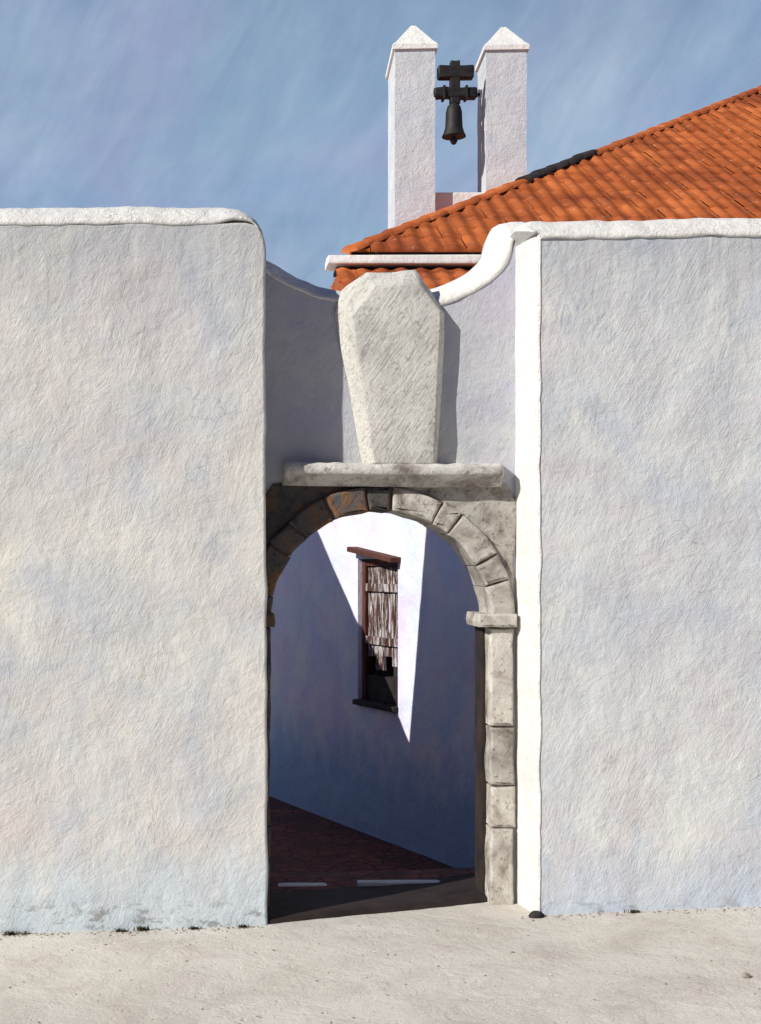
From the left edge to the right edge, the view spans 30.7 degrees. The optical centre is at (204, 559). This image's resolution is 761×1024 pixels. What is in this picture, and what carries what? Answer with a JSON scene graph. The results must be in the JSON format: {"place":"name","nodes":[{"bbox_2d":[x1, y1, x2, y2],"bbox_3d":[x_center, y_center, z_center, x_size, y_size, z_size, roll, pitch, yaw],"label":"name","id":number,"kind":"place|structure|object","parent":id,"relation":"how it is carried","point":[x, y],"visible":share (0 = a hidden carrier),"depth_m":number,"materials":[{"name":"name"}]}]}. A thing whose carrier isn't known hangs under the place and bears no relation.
{"place":"outdoors","nodes":[
{"label":"outdoors","id":0,"kind":"place"},
{"bbox_2d":[269,796,474,892],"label":"lane","id":1,"kind":"structure","parent":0,"point":[307,846],"depth_m":11.91,"materials":[{"name":"brown brick"}]},
{"bbox_2d":[278,883,326,886],"bbox_3d":[0.630,2.145,8.822,0.320,0.093,0.091,0,0,0],"label":"kerb stone","id":2,"kind":"object","parent":1,"relation":"on","point":[300,884],"visible":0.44,"depth_m":8.80,"materials":[{"name":"grey stone"}]},
{"bbox_2d":[357,880,439,885],"bbox_3d":[1.399,2.118,8.782,0.842,0.091,0.091,0,0,0],"label":"kerb stone","id":3,"kind":"object","parent":1,"relation":"on","point":[375,882],"visible":0.27,"depth_m":8.75,"materials":[{"name":"grey stone"}]},
{"bbox_2d":[267,874,487,923],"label":"threshold paving","id":4,"kind":"structure","parent":0,"point":[304,905],"depth_m":8.37,"materials":[{"name":"stone"}]},
{"bbox_2d":[0,902,760,1023],"bbox_3d":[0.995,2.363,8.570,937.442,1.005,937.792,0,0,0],"label":"ground","id":5,"kind":"structure","parent":0,"point":[621,967],"depth_m":7.03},
{"bbox_2d":[4,930,18,935],"bbox_3d":[-1.140,2.184,7.964,0.118,0.032,0.047,0,0,0],"label":"weed tuft","id":6,"kind":"object","parent":5,"relation":"on","point":[9,933],"visible":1,"depth_m":7.97,"materials":[{"name":"plant"}]},
{"bbox_2d":[114,928,128,931],"bbox_3d":[-0.485,2.168,7.965,0.094,0.029,0.048,0,0,0],"label":"weed tuft","id":7,"kind":"object","parent":5,"relation":"on","point":[118,930],"visible":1,"depth_m":7.97,"materials":[{"name":"green plant"}]},
{"bbox_2d":[0,206,267,933],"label":"boundary wall","id":8,"kind":"structure","parent":5,"relation":"on","point":[133,699],"depth_m":8.00,"materials":[{"name":"white paint"}]},
{"bbox_2d":[133,925,148,930],"bbox_3d":[-0.359,2.155,7.963,0.121,0.041,0.051,0,0,0],"label":"weed tuft","id":9,"kind":"object","parent":5,"relation":"on","point":[139,928],"visible":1,"depth_m":7.97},
{"bbox_2d":[182,926,202,929],"bbox_3d":[-0.073,2.155,7.967,0.121,0.026,0.042,0,0,0],"label":"weed tuft","id":10,"kind":"object","parent":5,"relation":"on","point":[192,927],"visible":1,"depth_m":7.97,"materials":[{"name":"green plant"}]},
{"bbox_2d":[269,512,478,867],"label":"lane house","id":11,"kind":"structure","parent":5,"relation":"on","point":[372,696],"depth_m":12.74,"materials":[{"name":"white paint"}]},
{"bbox_2d":[347,547,400,712],"bbox_3d":[1.676,0.636,12.720,0.354,1.510,0.863,0,0,-21],"label":"window","id":12,"kind":"structure","parent":11,"relation":"in","point":[380,583],"depth_m":12.79,"materials":[{"name":"red wood"}]},
{"bbox_2d":[0,907,760,1023],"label":"grit","id":13,"kind":"object","parent":5,"relation":"on","point":[359,936],"visible":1,"depth_m":7.92,"materials":[{"name":"grey gravel"}]},
{"bbox_2d":[264,222,526,908],"bbox_3d":[1.122,0.154,8.401,1.756,4.496,0.525,0,0,0],"label":"stone gateway","id":14,"kind":"object","parent":5,"relation":"on","point":[459,497],"visible":0.67,"depth_m":8.30,"materials":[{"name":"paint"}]},
{"bbox_2d":[334,270,444,463],"bbox_3d":[1.122,-1.164,8.255,0.671,1.192,0.099,0,0,0],"label":"stone finial","id":15,"kind":"object","parent":14,"relation":"on","point":[390,327],"visible":0.9,"depth_m":8.22,"materials":[{"name":"stone"}]},
{"bbox_2d":[528,911,543,918],"bbox_3d":[1.935,2.083,7.964,0.080,0.059,0.076,0,0,-34],"label":"corner stone","id":16,"kind":"object","parent":5,"relation":"on","point":[536,914],"visible":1,"depth_m":7.94,"materials":[{"name":"grey stone"}]},
{"bbox_2d":[325,26,760,290],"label":"church","id":17,"kind":"structure","parent":5,"relation":"on","point":[704,162],"depth_m":23.74,"materials":[{"name":"tile"}]},
{"bbox_2d":[433,60,479,144],"bbox_3d":[4.467,-8.156,24.400,0.933,1.492,0.427,0,0,0],"label":"church bell","id":18,"kind":"object","parent":17,"relation":"hanging from","point":[454,74],"visible":1,"depth_m":24.32,"materials":[{"name":"black metal"}]},
{"bbox_2d":[624,909,639,913],"bbox_3d":[2.499,2.059,7.970,0.095,0.026,0.038,0,0,0],"label":"weed tuft","id":19,"kind":"object","parent":5,"relation":"on","point":[634,911],"visible":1,"depth_m":7.97,"materials":[{"name":"green plant"}]},
{"bbox_2d":[510,218,760,914],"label":"boundary wall","id":20,"kind":"structure","parent":5,"relation":"on","point":[638,570],"depth_m":8.00,"materials":[{"name":"white paint"}]},
{"bbox_2d":[742,973,750,977],"bbox_3d":[2.664,2.052,6.715,0.044,0.029,0.038,0,0,18],"label":"pebble","id":21,"kind":"object","parent":5,"relation":"on","point":[745,975],"visible":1,"depth_m":6.70,"materials":[{"name":"beige stone"}]},
{"bbox_2d":[0,0,760,288],"label":"sky","id":22,"kind":"structure","parent":0,"point":[274,112],"materials":[{"name":"blue"}]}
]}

